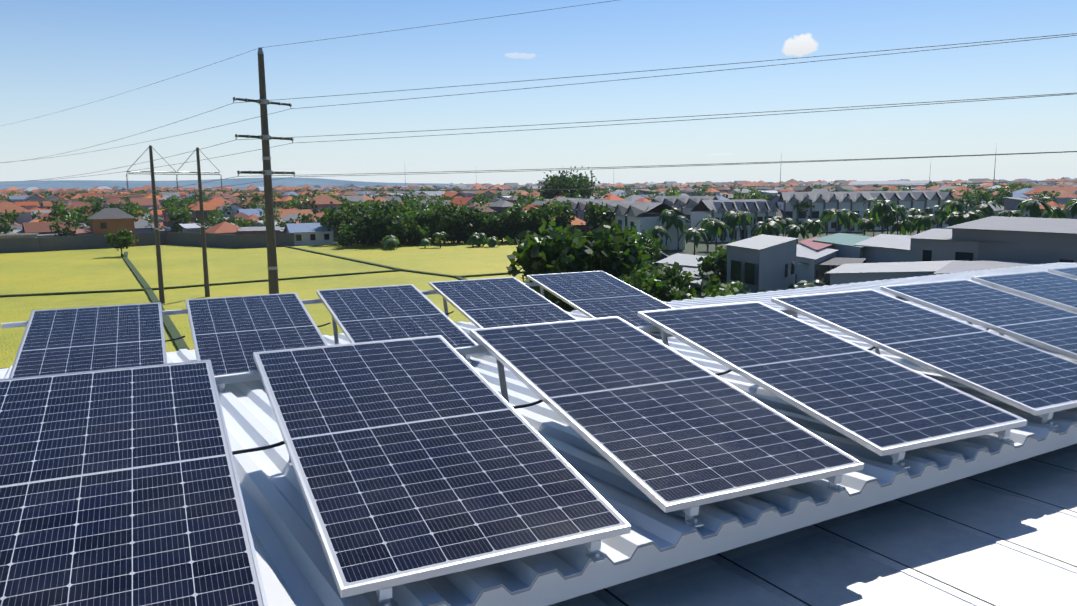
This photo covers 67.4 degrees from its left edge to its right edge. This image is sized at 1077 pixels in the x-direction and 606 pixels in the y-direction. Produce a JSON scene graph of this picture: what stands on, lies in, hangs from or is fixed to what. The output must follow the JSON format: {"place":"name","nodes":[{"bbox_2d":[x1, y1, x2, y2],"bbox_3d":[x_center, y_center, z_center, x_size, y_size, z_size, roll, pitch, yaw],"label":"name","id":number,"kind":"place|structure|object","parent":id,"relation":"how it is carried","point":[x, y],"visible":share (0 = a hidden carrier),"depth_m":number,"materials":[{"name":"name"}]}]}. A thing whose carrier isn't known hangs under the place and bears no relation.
{"place":"outdoors","nodes":[
{"label":"outdoors","id":0,"kind":"place"},
{"bbox_2d":[0,177,465,188],"bbox_3d":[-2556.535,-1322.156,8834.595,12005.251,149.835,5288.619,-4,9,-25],"label":"distant hills","id":1,"kind":"structure","parent":0,"point":[235,182],"depth_m":9088.85,"materials":[{"name":"blue"}]},
{"bbox_2d":[0,239,526,367],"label":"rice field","id":2,"kind":"structure","parent":0,"point":[69,270],"depth_m":115.95,"materials":[{"name":"plant"}]},
{"bbox_2d":[149,52,278,303],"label":"utility poles","id":3,"kind":"object","parent":2,"relation":"on","point":[271,247],"visible":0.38,"depth_m":52.18,"materials":[{"name":"brown wood"}]},
{"bbox_2d":[126,97,293,189],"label":"pylon insulators","id":4,"kind":"object","parent":3,"relation":"attached to","point":[253,136],"visible":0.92,"depth_m":51.38,"materials":[{"name":"ceramic"}]},
{"bbox_2d":[126,47,294,269],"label":"pylon fittings","id":5,"kind":"object","parent":3,"relation":"attached to","point":[267,172],"visible":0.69,"depth_m":52.66,"materials":[{"name":"grey metal"}]},
{"bbox_2d":[0,0,1076,201],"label":"power line wires","id":6,"kind":"object","parent":5,"relation":"attached to","point":[192,191],"visible":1,"depth_m":42.11,"materials":[{"name":"grey metal"}]},
{"bbox_2d":[0,246,524,368],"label":"field bunds","id":7,"kind":"structure","parent":2,"relation":"on","point":[172,330],"depth_m":103.63,"materials":[{"name":"green plant"}]},
{"bbox_2d":[0,166,1076,311],"bbox_3d":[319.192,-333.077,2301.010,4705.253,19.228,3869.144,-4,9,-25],"label":"tree","id":8,"kind":"object","parent":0,"point":[560,247],"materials":[{"name":"green plant"}]},
{"bbox_2d":[0,0,1076,184],"label":"sky","id":9,"kind":"structure","parent":0,"point":[57,56],"materials":[{"name":"blue"}]},
{"bbox_2d":[299,228,951,300],"bbox_3d":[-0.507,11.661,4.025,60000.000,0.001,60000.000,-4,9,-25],"label":"ground","id":10,"kind":"structure","parent":0,"point":[701,249],"depth_m":167.67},
{"bbox_2d":[0,232,668,260],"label":"boundary walls","id":11,"kind":"structure","parent":10,"relation":"on","point":[21,245],"depth_m":166.01,"materials":[{"name":"concrete"}]},
{"bbox_2d":[0,178,1076,292],"bbox_3d":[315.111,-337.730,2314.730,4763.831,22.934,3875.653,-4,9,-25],"label":"town walls","id":12,"kind":"structure","parent":10,"relation":"on","point":[772,261],"depth_m":107.62,"materials":[{"name":"white paint"}]},
{"bbox_2d":[0,177,1076,283],"bbox_3d":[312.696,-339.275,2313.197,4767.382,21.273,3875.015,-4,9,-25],"label":"town roofs","id":13,"kind":"structure","parent":12,"relation":"on","point":[638,205],"depth_m":206.37,"materials":[{"name":"tile"}]},
{"bbox_2d":[12,204,1074,296],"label":"windows","id":14,"kind":"structure","parent":12,"relation":"in","point":[749,277],"depth_m":102.26,"materials":[{"name":"glass"}]},
{"bbox_2d":[405,144,996,186],"bbox_3d":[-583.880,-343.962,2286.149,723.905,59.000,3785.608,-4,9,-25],"label":"distant masts","id":15,"kind":"object","parent":10,"relation":"on","point":[780,173],"visible":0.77,"depth_m":907.40,"materials":[{"name":"grey metal"}]},
{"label":"building walls","id":16,"kind":"object","parent":10,"relation":"on","visible":0},
{"bbox_2d":[0,322,1076,605],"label":"roof fascia beam","id":17,"kind":"structure","parent":16,"relation":"on","point":[556,586],"depth_m":3.41,"materials":[{"name":"grey metal"}]},
{"bbox_2d":[0,262,1076,605],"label":"roof sheet","id":18,"kind":"object","parent":17,"relation":"on","point":[292,564],"visible":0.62,"depth_m":3.82,"materials":[{"name":"white metal"}]},
{"bbox_2d":[219,286,1057,605],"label":"panel support legs","id":19,"kind":"object","parent":18,"relation":"on","point":[597,558],"visible":0.08,"depth_m":4.39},
{"bbox_2d":[9,302,166,377],"bbox_3d":[-3.576,0.351,6.499,1.038,0.032,2.094,-4,19,-25],"label":"solar panel","id":20,"kind":"object","parent":19,"relation":"on","point":[66,340],"visible":0.58,"depth_m":6.59,"materials":[{"name":"blue glass"}]},
{"bbox_2d":[0,360,267,605],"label":"solar panel","id":21,"kind":"object","parent":19,"relation":"on","point":[119,486],"visible":1,"depth_m":2.86,"materials":[{"name":"blue glass"}]},
{"bbox_2d":[185,293,327,375],"bbox_3d":[-2.487,0.251,7.119,1.038,0.031,2.094,-4,19,-25],"label":"solar panel","id":22,"kind":"object","parent":19,"relation":"on","point":[231,335],"visible":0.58,"depth_m":7.15,"materials":[{"name":"blue glass"}]},
{"bbox_2d":[316,284,477,354],"bbox_3d":[-1.399,0.152,7.739,1.038,0.031,2.094,-4,19,-25],"label":"solar panel","id":23,"kind":"object","parent":19,"relation":"on","point":[369,314],"visible":0.6,"depth_m":7.79,"materials":[{"name":"blue glass"}]},
{"bbox_2d":[253,335,630,597],"bbox_3d":[-0.585,0.544,3.582,1.038,0.031,2.094,-4,19,-25],"label":"solar panel","id":24,"kind":"object","parent":19,"relation":"on","point":[414,459],"visible":1,"depth_m":3.22,"materials":[{"name":"blue glass"}]},
{"bbox_2d":[429,277,577,328],"bbox_3d":[-0.311,0.052,8.359,1.038,0.031,2.094,-4,19,-25],"label":"solar panel","id":25,"kind":"object","parent":19,"relation":"on","point":[494,302],"visible":0.56,"depth_m":8.47,"materials":[{"name":"blue glass"}]},
{"bbox_2d":[1,275,1076,600],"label":"mounting rails","id":26,"kind":"object","parent":19,"relation":"on","point":[463,351],"visible":0.19,"depth_m":4.42,"materials":[{"name":"silver metal"}]},
{"bbox_2d":[165,301,989,454],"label":"cables","id":27,"kind":"object","parent":19,"relation":"attached to","point":[282,442],"visible":0.38,"depth_m":3.97,"materials":[{"name":"black plastic"}]},
{"bbox_2d":[527,271,674,326],"bbox_3d":[0.778,-0.047,8.979,1.038,0.032,2.094,-4,19,-25],"label":"solar panel","id":28,"kind":"object","parent":19,"relation":"on","point":[595,294],"visible":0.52,"depth_m":9.05,"materials":[{"name":"blue glass"}]},
{"bbox_2d":[470,316,863,512],"bbox_3d":[0.503,0.445,4.202,1.038,0.031,2.094,-4,19,-25],"label":"solar panel","id":29,"kind":"object","parent":19,"relation":"on","point":[663,427],"visible":1,"depth_m":3.88,"materials":[{"name":"blue glass"}]},
{"bbox_2d":[638,301,1026,455],"bbox_3d":[1.592,0.346,4.822,1.038,0.031,2.094,-4,19,-25],"label":"solar panel","id":30,"kind":"object","parent":19,"relation":"on","point":[880,405],"visible":1,"depth_m":4.53,"materials":[{"name":"blue glass"}]},
{"bbox_2d":[771,289,1076,415],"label":"solar panel","id":31,"kind":"object","parent":19,"relation":"on","point":[1027,378],"visible":1,"depth_m":5.27,"materials":[{"name":"blue glass"}]},
{"bbox_2d":[880,279,1076,358],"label":"solar panel","id":32,"kind":"object","parent":19,"relation":"on","point":[1047,326],"visible":1,"depth_m":6.27,"materials":[{"name":"blue glass"}]},
{"bbox_2d":[971,271,1076,311],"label":"solar panel","id":33,"kind":"object","parent":19,"relation":"on","point":[1053,289],"visible":1,"depth_m":7.19,"materials":[{"name":"blue glass"}]},
{"bbox_2d":[1048,266,1076,279],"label":"solar panel","id":34,"kind":"object","parent":19,"relation":"on","point":[1070,272],"visible":1,"depth_m":7.92,"materials":[{"name":"blue glass"}]},
{"bbox_2d":[427,422,1076,605],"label":"roof edge","id":35,"kind":"object","parent":18,"relation":"attached to","point":[623,561],"visible":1,"depth_m":3.17,"materials":[{"name":"grey metal"}]},
{"bbox_2d":[548,444,1076,605],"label":"roof sheets","id":36,"kind":"object","parent":16,"relation":"on","point":[809,567],"depth_m":3.59,"materials":[{"name":"white metal"}]},
{"bbox_2d":[591,458,1076,605],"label":"roof seams","id":37,"kind":"object","parent":36,"relation":"on","point":[604,597],"depth_m":3.59,"materials":[{"name":"metal"}]},
{"bbox_2d":[925,207,931,218],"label":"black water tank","id":38,"kind":"object","parent":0,"point":[927,211],"visible":0.71,"depth_m":177.49,"materials":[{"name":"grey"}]}
]}

